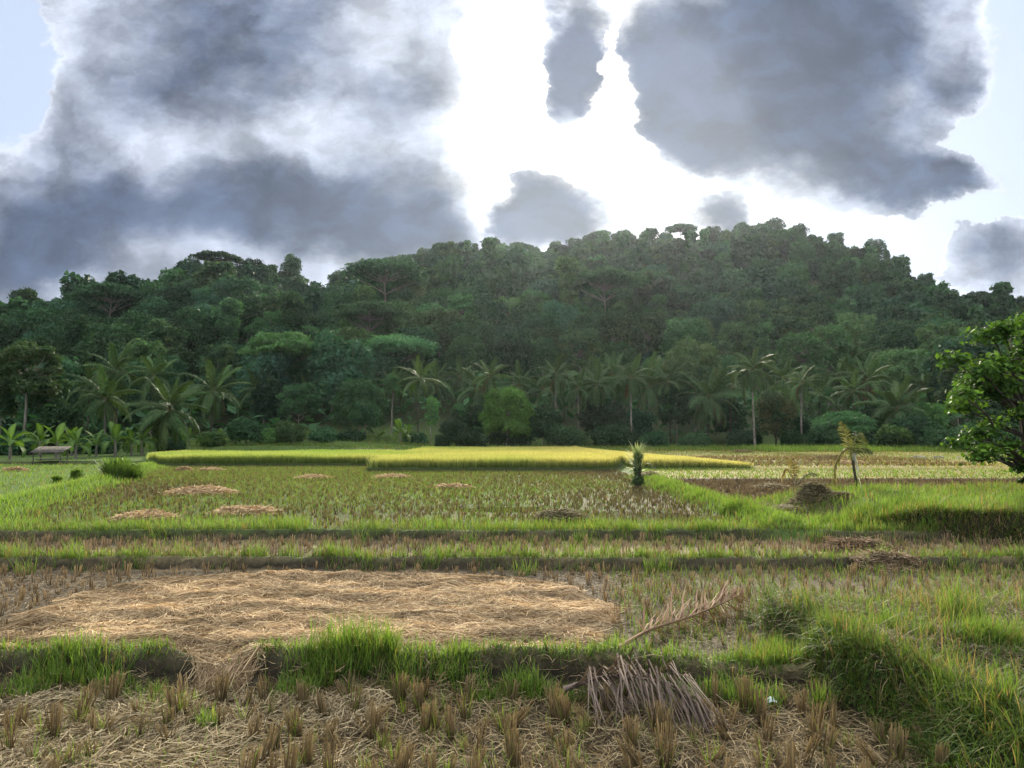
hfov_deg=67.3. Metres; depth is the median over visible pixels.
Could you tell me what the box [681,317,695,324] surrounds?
broadleaf tree
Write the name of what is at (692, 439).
bush
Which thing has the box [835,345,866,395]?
broadleaf tree
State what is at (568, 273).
slender tree
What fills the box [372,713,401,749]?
rice stubble
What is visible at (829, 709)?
rice stubble
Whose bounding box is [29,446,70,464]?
field shelter
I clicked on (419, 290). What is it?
feathery tree
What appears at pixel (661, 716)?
rice stubble
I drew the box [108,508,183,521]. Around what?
straw heap
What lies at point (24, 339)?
broadleaf tree
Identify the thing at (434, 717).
rice stubble
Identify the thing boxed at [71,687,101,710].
rice stubble
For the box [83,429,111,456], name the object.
banana plant
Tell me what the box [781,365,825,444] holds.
coconut palm
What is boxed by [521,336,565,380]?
broadleaf tree
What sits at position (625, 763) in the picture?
rice stubble
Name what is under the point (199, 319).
broadleaf tree
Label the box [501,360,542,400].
coconut palm
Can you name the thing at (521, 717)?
rice stubble
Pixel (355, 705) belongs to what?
rice stubble
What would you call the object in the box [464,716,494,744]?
rice stubble
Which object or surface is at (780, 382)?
coconut palm
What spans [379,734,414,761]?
rice stubble
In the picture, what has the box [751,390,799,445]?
broadleaf tree
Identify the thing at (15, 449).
bush
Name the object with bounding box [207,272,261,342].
broadleaf tree
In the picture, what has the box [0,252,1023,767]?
ground
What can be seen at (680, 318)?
broadleaf tree
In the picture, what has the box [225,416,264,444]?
bush
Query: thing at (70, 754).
rice stubble
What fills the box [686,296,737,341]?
broadleaf tree
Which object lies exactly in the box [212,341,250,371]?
broadleaf tree
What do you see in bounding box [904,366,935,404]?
coconut palm
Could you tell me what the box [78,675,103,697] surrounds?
rice stubble
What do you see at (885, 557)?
straw heap
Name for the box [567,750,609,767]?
rice stubble
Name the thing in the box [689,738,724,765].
rice stubble
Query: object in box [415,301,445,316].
feathery tree
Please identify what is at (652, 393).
coconut palm
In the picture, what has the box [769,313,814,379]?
feathery tree
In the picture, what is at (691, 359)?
broadleaf tree
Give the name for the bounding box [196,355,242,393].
broadleaf tree
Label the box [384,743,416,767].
rice stubble
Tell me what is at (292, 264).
broadleaf tree
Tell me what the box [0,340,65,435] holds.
slender tree
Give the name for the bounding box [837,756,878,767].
rice stubble
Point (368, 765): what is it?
rice stubble
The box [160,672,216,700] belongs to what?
rice stubble
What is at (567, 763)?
rice stubble
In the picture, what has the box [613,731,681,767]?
rice stubble
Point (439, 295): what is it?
broadleaf tree
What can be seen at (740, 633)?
rice stubble
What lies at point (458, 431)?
bush
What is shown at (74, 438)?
banana plant
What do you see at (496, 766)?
rice stubble
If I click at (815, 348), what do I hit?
feathery tree
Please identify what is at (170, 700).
rice stubble
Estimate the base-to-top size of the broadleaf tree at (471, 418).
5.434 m
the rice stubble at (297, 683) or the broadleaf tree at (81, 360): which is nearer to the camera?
the rice stubble at (297, 683)
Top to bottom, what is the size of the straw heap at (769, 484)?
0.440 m
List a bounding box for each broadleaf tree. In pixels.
[0,314,15,324]
[0,322,40,346]
[1,306,63,334]
[1,410,23,426]
[7,286,44,309]
[9,335,39,346]
[13,327,56,342]
[13,355,83,414]
[22,336,77,366]
[27,298,73,315]
[29,403,88,453]
[53,313,120,362]
[56,315,117,344]
[61,355,91,378]
[67,300,110,318]
[72,321,139,363]
[76,372,135,421]
[96,350,131,370]
[102,309,121,319]
[108,360,132,373]
[111,310,161,339]
[112,358,178,433]
[119,298,139,315]
[126,338,172,430]
[130,296,182,318]
[132,280,176,311]
[149,378,180,409]
[151,352,191,393]
[155,283,199,318]
[162,297,197,321]
[166,345,208,382]
[171,305,220,348]
[172,324,223,365]
[178,257,202,265]
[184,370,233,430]
[187,285,216,304]
[190,289,225,308]
[195,303,217,324]
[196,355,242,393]
[199,343,239,421]
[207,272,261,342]
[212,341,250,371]
[231,349,294,424]
[235,293,273,345]
[240,257,264,266]
[247,323,292,343]
[250,378,285,427]
[266,349,309,384]
[275,382,323,423]
[278,329,317,341]
[279,253,304,278]
[300,329,378,423]
[304,298,319,326]
[308,352,337,412]
[316,304,334,332]
[320,323,353,341]
[323,327,379,375]
[325,291,384,331]
[329,271,344,284]
[330,377,392,430]
[348,402,382,434]
[351,286,381,299]
[357,281,390,302]
[362,298,416,335]
[363,350,408,390]
[395,326,444,394]
[410,306,463,371]
[416,247,429,263]
[420,288,460,308]
[440,335,487,390]
[445,321,498,366]
[451,404,487,436]
[455,283,492,313]
[478,385,536,445]
[486,236,501,244]
[486,334,510,373]
[488,329,537,386]
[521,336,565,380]
[528,406,562,445]
[540,298,580,331]
[549,240,560,246]
[575,401,633,445]
[582,231,601,244]
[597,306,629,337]
[616,229,632,238]
[625,409,655,441]
[633,350,663,384]
[649,317,682,354]
[658,336,724,430]
[658,388,694,443]
[659,319,718,364]
[668,315,686,320]
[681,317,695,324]
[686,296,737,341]
[702,359,737,392]
[706,225,720,241]
[713,401,747,434]
[731,221,749,237]
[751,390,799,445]
[755,348,776,368]
[764,217,787,230]
[789,222,810,235]
[790,412,821,445]
[809,410,878,433]
[810,314,841,338]
[826,232,847,248]
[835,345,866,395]
[836,310,858,323]
[860,399,898,433]
[863,238,888,263]
[867,320,921,368]
[867,348,913,384]
[874,346,932,415]
[890,413,941,445]
[903,257,910,273]
[910,402,948,426]
[914,273,932,284]
[915,315,965,335]
[917,327,1009,422]
[932,368,971,428]
[935,312,1023,483]
[962,389,1019,436]
[977,336,1015,362]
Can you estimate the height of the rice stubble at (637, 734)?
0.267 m
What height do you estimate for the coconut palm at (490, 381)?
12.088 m
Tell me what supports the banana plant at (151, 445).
on the ground at (176, 662)
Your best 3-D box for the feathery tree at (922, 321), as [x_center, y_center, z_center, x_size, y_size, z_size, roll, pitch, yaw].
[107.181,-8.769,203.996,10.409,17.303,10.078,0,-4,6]
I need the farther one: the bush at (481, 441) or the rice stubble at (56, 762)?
the bush at (481, 441)
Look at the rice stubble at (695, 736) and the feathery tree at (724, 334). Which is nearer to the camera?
the rice stubble at (695, 736)
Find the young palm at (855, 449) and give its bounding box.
[832,421,872,487]
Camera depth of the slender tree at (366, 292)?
172.60 m
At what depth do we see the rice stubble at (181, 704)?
7.06 m
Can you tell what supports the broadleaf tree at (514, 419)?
on the ground at (176, 662)
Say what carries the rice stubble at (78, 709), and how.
on the ground at (176, 662)
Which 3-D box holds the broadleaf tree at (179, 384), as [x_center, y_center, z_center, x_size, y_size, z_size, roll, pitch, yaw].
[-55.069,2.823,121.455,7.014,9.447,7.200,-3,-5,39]
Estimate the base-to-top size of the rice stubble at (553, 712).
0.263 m
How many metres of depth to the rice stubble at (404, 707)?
7.04 m
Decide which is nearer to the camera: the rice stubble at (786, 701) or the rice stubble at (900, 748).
the rice stubble at (900, 748)
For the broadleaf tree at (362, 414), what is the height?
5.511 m
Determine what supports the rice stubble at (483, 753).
on the ground at (176, 662)
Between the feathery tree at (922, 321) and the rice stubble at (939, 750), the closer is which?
the rice stubble at (939, 750)
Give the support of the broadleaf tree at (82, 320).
on the ground at (176, 662)
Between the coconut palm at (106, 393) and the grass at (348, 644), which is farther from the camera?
the coconut palm at (106, 393)
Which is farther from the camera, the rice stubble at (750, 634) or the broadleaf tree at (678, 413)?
the broadleaf tree at (678, 413)
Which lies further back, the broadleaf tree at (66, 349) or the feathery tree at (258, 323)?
the feathery tree at (258, 323)
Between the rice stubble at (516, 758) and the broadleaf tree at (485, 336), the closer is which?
the rice stubble at (516, 758)
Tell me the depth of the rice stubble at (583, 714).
6.81 m
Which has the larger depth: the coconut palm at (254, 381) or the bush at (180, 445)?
the coconut palm at (254, 381)
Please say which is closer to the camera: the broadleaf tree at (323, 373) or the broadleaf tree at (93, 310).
the broadleaf tree at (323, 373)
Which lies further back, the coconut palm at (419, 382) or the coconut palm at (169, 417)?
the coconut palm at (419, 382)
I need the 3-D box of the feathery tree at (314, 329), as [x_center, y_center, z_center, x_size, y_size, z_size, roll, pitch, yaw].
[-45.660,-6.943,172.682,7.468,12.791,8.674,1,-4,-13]
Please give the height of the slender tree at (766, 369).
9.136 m
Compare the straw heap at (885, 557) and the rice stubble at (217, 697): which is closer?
the rice stubble at (217, 697)
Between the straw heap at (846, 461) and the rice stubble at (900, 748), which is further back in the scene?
the straw heap at (846, 461)
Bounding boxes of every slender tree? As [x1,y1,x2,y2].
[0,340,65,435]
[0,373,22,434]
[22,374,74,445]
[210,297,243,344]
[275,289,311,331]
[351,283,376,328]
[381,374,401,438]
[424,395,439,444]
[483,272,509,300]
[553,254,587,305]
[613,301,627,311]
[649,293,668,318]
[729,329,745,360]
[742,299,765,351]
[751,321,774,369]
[760,360,773,390]
[872,334,895,352]
[883,250,890,264]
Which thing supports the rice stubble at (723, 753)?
on the ground at (176, 662)
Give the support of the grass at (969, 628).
on the ground at (176, 662)
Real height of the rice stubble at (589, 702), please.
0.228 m
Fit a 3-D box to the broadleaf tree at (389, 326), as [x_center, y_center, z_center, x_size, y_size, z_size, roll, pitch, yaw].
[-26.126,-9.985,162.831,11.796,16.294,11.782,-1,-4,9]
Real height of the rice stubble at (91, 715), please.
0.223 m
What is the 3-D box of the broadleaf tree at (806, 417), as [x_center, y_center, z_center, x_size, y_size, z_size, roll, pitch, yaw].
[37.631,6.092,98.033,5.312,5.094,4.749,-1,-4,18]
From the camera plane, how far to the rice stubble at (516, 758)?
5.98 m
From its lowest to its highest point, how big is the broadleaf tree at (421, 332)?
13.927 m
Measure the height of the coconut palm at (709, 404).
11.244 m
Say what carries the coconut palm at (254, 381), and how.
on the ground at (176, 662)
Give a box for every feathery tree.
[138,318,193,355]
[147,318,182,329]
[195,278,217,288]
[243,310,282,334]
[263,291,304,315]
[296,325,319,341]
[338,317,384,334]
[388,288,421,308]
[390,276,426,303]
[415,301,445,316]
[444,293,479,323]
[494,296,520,326]
[517,293,551,311]
[527,304,548,319]
[531,327,564,386]
[558,327,603,402]
[561,301,588,324]
[565,312,610,373]
[592,341,636,402]
[597,314,644,394]
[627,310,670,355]
[639,357,670,398]
[688,316,716,339]
[716,320,752,350]
[736,364,760,398]
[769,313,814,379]
[773,331,835,405]
[792,304,838,340]
[796,322,854,404]
[836,313,878,344]
[858,333,874,357]
[896,327,921,349]
[906,318,937,334]
[913,321,971,366]
[947,319,988,335]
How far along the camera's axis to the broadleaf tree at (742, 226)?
398.87 m
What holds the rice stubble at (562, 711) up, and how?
on the ground at (176, 662)
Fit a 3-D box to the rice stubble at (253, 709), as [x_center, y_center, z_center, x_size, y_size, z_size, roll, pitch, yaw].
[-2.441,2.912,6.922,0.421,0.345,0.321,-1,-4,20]
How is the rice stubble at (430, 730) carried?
on the ground at (176, 662)
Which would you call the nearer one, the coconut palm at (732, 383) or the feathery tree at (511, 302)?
the coconut palm at (732, 383)
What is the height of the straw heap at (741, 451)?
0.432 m
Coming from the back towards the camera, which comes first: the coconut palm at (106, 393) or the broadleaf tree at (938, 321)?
the broadleaf tree at (938, 321)
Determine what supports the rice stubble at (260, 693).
on the ground at (176, 662)
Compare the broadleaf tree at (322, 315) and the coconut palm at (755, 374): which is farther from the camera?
the broadleaf tree at (322, 315)
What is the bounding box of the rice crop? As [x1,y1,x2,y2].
[145,446,753,468]
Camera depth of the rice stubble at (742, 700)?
7.20 m
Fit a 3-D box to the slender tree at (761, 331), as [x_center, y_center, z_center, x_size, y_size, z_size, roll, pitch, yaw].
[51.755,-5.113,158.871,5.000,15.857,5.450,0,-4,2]
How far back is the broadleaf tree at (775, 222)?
399.69 m
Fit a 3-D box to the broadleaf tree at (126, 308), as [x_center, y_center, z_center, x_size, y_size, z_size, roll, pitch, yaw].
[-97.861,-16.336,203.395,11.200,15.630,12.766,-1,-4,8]
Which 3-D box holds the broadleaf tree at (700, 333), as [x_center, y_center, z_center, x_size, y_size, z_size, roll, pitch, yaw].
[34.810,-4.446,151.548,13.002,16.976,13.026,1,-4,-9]
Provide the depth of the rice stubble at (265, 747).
6.07 m
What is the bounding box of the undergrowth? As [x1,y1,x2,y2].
[1,258,1020,443]
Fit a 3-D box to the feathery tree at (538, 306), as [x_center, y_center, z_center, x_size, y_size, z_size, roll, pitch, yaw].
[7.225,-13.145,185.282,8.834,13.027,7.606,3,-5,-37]
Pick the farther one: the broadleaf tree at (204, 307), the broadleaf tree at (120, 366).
the broadleaf tree at (204, 307)
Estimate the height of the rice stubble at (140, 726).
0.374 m
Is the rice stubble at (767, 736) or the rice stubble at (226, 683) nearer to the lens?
the rice stubble at (767, 736)
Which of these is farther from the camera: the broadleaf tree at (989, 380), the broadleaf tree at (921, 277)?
the broadleaf tree at (921, 277)
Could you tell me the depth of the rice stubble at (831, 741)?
6.22 m
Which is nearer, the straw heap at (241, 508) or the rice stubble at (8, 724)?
the rice stubble at (8, 724)
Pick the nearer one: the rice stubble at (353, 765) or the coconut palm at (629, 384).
the rice stubble at (353, 765)
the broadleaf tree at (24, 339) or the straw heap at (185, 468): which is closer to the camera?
the straw heap at (185, 468)
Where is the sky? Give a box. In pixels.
[0,0,1023,303]
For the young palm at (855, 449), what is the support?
on the ground at (176, 662)
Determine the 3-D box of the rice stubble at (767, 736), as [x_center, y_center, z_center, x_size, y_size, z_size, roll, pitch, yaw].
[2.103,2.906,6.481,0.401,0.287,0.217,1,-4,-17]
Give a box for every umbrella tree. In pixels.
[186,250,244,265]
[664,223,697,237]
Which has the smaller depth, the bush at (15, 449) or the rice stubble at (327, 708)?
the rice stubble at (327, 708)
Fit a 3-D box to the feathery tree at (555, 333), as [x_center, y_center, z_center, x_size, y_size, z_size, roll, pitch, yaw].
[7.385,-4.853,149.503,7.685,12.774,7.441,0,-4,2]
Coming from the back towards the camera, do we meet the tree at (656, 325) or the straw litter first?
the tree at (656, 325)
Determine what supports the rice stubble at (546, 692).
on the ground at (176, 662)
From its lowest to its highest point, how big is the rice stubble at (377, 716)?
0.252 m
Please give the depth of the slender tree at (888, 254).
396.63 m
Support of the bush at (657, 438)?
on the ground at (176, 662)
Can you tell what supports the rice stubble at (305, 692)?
on the ground at (176, 662)
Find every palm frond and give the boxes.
[563,647,753,740]
[619,573,758,647]
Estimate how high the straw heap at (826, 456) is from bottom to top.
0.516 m
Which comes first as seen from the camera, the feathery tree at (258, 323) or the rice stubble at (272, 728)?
the rice stubble at (272, 728)
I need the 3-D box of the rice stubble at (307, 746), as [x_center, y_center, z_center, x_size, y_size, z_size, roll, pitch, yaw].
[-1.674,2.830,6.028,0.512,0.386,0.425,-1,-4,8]
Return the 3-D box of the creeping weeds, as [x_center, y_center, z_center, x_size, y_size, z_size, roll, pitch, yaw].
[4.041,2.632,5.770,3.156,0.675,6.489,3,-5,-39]
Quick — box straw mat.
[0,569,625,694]
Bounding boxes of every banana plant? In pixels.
[0,423,30,459]
[21,423,55,456]
[21,430,47,454]
[38,423,77,457]
[58,426,89,455]
[59,427,95,458]
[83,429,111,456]
[94,421,134,456]
[118,427,146,455]
[131,423,157,454]
[143,433,160,451]
[177,426,197,445]
[218,428,228,441]
[376,429,388,440]
[388,418,413,443]
[402,424,419,441]
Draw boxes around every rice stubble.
[0,454,1023,631]
[0,712,30,750]
[1,702,39,736]
[15,695,35,729]
[16,726,50,763]
[24,700,87,743]
[27,707,50,732]
[34,750,66,767]
[43,740,88,767]
[55,734,91,766]
[64,696,95,723]
[68,708,120,736]
[69,687,95,725]
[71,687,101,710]
[76,735,106,757]
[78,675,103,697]
[78,684,98,713]
[88,704,118,731]
[93,669,126,704]
[128,690,154,712]
[128,707,154,740]
[142,676,197,718]
[145,682,163,703]
[154,703,179,729]
[155,717,180,743]
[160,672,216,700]
[161,696,210,731]
[176,691,189,713]
[197,675,237,705]
[199,669,245,701]
[212,703,228,725]
[222,739,275,767]
[226,697,261,722]
[235,687,257,709]
[243,713,263,743]
[246,731,276,762]
[247,721,291,755]
[250,734,305,767]
[255,671,273,708]
[261,749,290,767]
[264,691,281,715]
[269,722,326,766]
[277,697,315,741]
[283,679,311,706]
[283,715,305,739]
[293,679,313,709]
[309,695,350,717]
[312,688,342,720]
[313,736,361,767]
[314,717,339,747]
[316,723,369,754]
[330,679,368,699]
[335,682,364,711]
[337,661,362,696]
[340,697,392,732]
[346,746,376,767]
[355,697,391,747]
[361,756,379,767]
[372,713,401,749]
[373,709,384,732]
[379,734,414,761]
[384,670,412,706]
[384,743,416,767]
[392,667,445,699]
[394,740,416,767]
[396,694,409,717]
[396,696,446,734]
[399,675,459,713]
[419,725,434,740]
[422,746,447,767]
[426,693,444,732]
[431,680,452,711]
[432,695,461,740]
[438,748,463,767]
[446,673,486,702]
[449,684,474,721]
[454,666,479,706]
[455,743,506,767]
[455,755,487,767]
[456,728,468,753]
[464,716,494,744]
[465,728,487,753]
[478,696,531,732]
[485,752,518,767]
[486,697,514,740]
[490,722,543,757]
[492,712,520,744]
[498,675,536,704]
[502,735,535,767]
[504,756,554,767]
[536,682,563,724]
[537,688,606,726]
[541,679,566,700]
[544,724,565,743]
[544,727,591,759]
[545,685,592,715]
[545,754,573,767]
[546,695,569,724]
[547,729,577,760]
[548,744,585,767]
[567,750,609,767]
[569,711,592,738]
[571,697,618,736]
[581,686,602,704]
[584,695,597,708]
[590,682,620,717]
[598,633,611,645]
[609,657,631,697]
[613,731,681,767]
[614,718,696,767]
[617,713,646,750]
[618,723,644,747]
[619,752,640,767]
[644,699,664,736]
[645,698,681,725]
[646,696,688,743]
[653,740,688,761]
[655,634,666,642]
[657,721,688,742]
[686,692,729,724]
[686,719,703,747]
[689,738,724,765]
[692,627,698,637]
[697,671,726,709]
[700,681,720,697]
[703,751,738,767]
[706,729,731,759]
[708,718,748,743]
[710,702,739,731]
[715,673,765,711]
[726,700,748,727]
[735,627,748,639]
[737,671,756,698]
[738,754,786,767]
[740,739,777,767]
[743,714,781,744]
[744,675,762,713]
[746,630,758,643]
[746,729,787,758]
[749,689,792,725]
[759,737,805,767]
[761,742,810,767]
[776,685,800,708]
[786,732,820,766]
[787,687,808,717]
[793,711,827,745]
[798,698,843,733]
[802,746,844,767]
[803,718,861,758]
[808,679,825,697]
[808,713,831,740]
[822,694,837,716]
[830,702,856,733]
[837,724,854,751]
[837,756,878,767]
[849,718,914,765]
[852,734,915,767]
[853,717,888,748]
[863,707,896,734]
[898,738,955,767]
[912,723,936,742]
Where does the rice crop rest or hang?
on the ground at (176, 662)
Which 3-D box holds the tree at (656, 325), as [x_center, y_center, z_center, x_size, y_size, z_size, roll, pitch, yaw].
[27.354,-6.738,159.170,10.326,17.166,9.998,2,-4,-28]
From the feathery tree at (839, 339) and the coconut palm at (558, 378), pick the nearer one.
the coconut palm at (558, 378)
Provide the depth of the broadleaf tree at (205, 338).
149.84 m
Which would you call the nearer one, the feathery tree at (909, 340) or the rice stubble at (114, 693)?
the rice stubble at (114, 693)
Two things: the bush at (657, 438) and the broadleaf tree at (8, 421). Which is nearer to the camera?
the bush at (657, 438)
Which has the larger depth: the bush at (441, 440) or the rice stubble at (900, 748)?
the bush at (441, 440)
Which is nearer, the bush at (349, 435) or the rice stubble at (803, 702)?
the rice stubble at (803, 702)
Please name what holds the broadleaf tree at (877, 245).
on the ground at (176, 662)
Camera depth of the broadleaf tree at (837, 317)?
190.33 m
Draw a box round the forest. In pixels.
[0,222,1023,351]
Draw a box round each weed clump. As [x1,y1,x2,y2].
[92,456,142,478]
[126,462,148,479]
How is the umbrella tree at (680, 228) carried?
on the ground at (176, 662)
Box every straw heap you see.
[1,466,29,471]
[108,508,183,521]
[158,483,239,495]
[175,466,193,470]
[194,466,225,470]
[207,503,284,515]
[293,473,334,478]
[368,473,415,478]
[429,482,475,488]
[530,507,591,525]
[631,470,660,479]
[732,449,752,452]
[745,482,793,489]
[768,503,810,515]
[780,480,838,509]
[807,454,843,459]
[812,536,835,543]
[817,536,903,552]
[821,491,857,503]
[835,548,921,572]
[840,459,866,464]
[911,455,926,458]
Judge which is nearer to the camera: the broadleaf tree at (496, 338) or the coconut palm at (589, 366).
the coconut palm at (589, 366)
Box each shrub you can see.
[51,475,64,482]
[67,468,84,479]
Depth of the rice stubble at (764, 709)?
6.92 m
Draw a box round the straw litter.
[0,568,1023,767]
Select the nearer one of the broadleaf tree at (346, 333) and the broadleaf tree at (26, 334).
the broadleaf tree at (346, 333)
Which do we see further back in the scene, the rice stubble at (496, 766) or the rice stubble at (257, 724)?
the rice stubble at (257, 724)
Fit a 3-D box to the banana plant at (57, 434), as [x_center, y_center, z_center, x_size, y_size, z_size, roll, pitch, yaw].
[-36.637,4.677,61.946,2.845,3.177,2.966,-2,-4,24]
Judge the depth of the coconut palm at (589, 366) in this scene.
117.63 m
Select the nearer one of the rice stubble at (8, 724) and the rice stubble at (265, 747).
the rice stubble at (265, 747)
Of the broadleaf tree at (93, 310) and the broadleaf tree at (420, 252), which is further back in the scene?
the broadleaf tree at (420, 252)
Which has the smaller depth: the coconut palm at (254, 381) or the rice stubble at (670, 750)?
the rice stubble at (670, 750)
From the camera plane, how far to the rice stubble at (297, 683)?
7.27 m
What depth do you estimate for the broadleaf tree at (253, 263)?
263.14 m
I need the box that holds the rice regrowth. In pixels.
[0,432,1023,767]
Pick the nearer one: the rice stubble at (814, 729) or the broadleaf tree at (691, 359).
the rice stubble at (814, 729)
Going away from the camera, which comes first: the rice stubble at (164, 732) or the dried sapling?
the rice stubble at (164, 732)
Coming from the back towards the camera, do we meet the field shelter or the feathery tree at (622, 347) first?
the feathery tree at (622, 347)
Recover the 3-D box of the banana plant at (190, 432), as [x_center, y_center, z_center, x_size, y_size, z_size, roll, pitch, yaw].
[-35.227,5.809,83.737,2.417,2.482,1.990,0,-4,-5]
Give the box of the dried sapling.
[781,458,817,484]
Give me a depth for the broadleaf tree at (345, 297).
179.57 m
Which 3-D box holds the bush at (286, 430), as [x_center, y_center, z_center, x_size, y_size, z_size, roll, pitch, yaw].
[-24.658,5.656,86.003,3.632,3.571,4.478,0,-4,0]
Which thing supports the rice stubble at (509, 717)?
on the ground at (176, 662)
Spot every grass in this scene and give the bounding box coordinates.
[0,460,1023,544]
[0,492,1023,576]
[0,606,836,728]
[718,567,1023,767]
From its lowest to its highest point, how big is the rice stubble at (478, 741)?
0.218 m
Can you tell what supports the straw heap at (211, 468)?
on the ground at (176, 662)
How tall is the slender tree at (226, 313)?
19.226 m
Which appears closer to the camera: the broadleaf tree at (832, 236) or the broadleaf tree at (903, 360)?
the broadleaf tree at (903, 360)
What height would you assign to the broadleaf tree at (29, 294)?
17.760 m
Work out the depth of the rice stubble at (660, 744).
5.92 m
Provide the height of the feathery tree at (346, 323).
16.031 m
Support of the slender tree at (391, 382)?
on the ground at (176, 662)
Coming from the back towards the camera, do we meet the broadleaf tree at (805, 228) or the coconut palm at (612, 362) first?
the broadleaf tree at (805, 228)
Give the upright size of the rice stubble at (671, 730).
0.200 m
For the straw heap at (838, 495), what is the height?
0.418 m
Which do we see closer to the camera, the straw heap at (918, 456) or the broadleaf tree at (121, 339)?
the straw heap at (918, 456)
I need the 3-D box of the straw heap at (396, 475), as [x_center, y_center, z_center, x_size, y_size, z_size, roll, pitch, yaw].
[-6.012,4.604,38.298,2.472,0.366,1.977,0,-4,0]
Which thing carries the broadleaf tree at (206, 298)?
on the ground at (176, 662)
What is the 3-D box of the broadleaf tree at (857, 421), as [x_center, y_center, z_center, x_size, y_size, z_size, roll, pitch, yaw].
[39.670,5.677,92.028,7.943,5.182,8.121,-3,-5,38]
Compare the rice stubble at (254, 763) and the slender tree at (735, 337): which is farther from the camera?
the slender tree at (735, 337)
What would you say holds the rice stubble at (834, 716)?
on the ground at (176, 662)
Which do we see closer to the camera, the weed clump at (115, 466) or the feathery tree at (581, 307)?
the weed clump at (115, 466)
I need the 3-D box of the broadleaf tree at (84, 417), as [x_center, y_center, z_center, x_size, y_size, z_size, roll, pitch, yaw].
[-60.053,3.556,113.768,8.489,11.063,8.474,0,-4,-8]
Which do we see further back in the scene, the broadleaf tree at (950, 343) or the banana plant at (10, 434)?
the broadleaf tree at (950, 343)
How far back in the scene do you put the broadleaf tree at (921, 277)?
393.37 m
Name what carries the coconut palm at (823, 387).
on the ground at (176, 662)
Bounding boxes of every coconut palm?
[64,361,119,433]
[70,365,143,434]
[83,340,149,423]
[123,376,210,451]
[127,353,182,440]
[181,359,251,431]
[234,368,274,407]
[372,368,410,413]
[394,355,444,431]
[413,358,455,405]
[442,356,479,400]
[454,367,504,405]
[471,357,510,442]
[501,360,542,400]
[515,364,563,411]
[535,354,574,445]
[545,365,582,421]
[560,368,596,429]
[564,356,605,405]
[573,358,618,444]
[588,352,636,404]
[611,353,654,445]
[616,351,683,429]
[644,363,695,443]
[674,367,749,435]
[719,373,748,431]
[727,345,777,446]
[763,357,810,399]
[770,379,823,419]
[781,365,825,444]
[798,373,845,415]
[810,356,863,408]
[826,369,880,412]
[833,352,894,406]
[853,376,932,440]
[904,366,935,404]
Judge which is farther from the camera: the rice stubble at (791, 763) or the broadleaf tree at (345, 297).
the broadleaf tree at (345, 297)
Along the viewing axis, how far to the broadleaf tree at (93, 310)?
193.31 m
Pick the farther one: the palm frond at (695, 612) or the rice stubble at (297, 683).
the palm frond at (695, 612)
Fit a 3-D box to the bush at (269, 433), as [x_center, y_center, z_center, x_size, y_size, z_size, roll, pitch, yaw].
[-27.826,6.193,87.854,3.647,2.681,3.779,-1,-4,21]
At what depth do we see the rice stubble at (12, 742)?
6.24 m
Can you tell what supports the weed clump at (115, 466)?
on the ground at (176, 662)
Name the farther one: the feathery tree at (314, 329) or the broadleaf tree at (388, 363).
the feathery tree at (314, 329)
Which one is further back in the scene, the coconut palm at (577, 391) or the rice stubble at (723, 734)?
the coconut palm at (577, 391)
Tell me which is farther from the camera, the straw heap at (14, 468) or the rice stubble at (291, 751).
the straw heap at (14, 468)
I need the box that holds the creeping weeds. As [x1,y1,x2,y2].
[775,607,1023,767]
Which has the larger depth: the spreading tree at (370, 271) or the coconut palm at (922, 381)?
the spreading tree at (370, 271)
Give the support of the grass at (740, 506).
on the ground at (176, 662)
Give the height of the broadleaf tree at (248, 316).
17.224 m
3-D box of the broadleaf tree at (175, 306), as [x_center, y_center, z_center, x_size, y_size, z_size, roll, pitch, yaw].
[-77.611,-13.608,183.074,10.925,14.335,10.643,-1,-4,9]
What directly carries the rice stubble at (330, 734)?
on the ground at (176, 662)
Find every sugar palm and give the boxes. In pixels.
[775,332,830,390]
[830,331,876,385]
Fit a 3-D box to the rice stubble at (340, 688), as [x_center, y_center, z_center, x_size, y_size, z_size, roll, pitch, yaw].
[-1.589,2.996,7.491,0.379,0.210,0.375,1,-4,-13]
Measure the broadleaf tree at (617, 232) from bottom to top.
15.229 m
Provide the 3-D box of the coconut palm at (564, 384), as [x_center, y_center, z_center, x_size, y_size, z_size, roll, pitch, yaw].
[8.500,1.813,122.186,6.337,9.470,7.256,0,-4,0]
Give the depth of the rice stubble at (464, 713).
6.98 m
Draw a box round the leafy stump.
[621,440,650,487]
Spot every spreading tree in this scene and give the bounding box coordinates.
[63,282,149,317]
[236,329,323,422]
[327,300,407,331]
[340,257,431,301]
[352,333,440,402]
[558,265,649,311]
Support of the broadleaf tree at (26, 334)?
on the ground at (176, 662)
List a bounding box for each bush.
[0,434,35,455]
[43,440,78,452]
[67,432,121,453]
[156,438,186,451]
[197,430,226,445]
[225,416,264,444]
[252,427,281,444]
[274,419,306,444]
[307,426,338,441]
[337,429,366,441]
[402,431,428,443]
[434,434,449,446]
[438,418,480,446]
[463,434,486,446]
[486,425,538,446]
[544,423,589,446]
[587,421,639,446]
[638,430,669,446]
[676,431,712,446]
[725,429,762,445]
[779,429,807,446]
[803,423,847,446]
[846,428,875,445]
[873,423,915,447]
[916,424,961,448]
[950,421,1013,447]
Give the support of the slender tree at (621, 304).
on the ground at (176, 662)
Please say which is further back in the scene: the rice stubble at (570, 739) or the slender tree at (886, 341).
the slender tree at (886, 341)
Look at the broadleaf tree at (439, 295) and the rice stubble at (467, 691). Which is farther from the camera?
the broadleaf tree at (439, 295)
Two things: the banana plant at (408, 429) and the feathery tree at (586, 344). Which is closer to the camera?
the banana plant at (408, 429)
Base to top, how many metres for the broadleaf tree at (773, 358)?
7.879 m
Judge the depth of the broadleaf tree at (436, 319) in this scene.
152.82 m

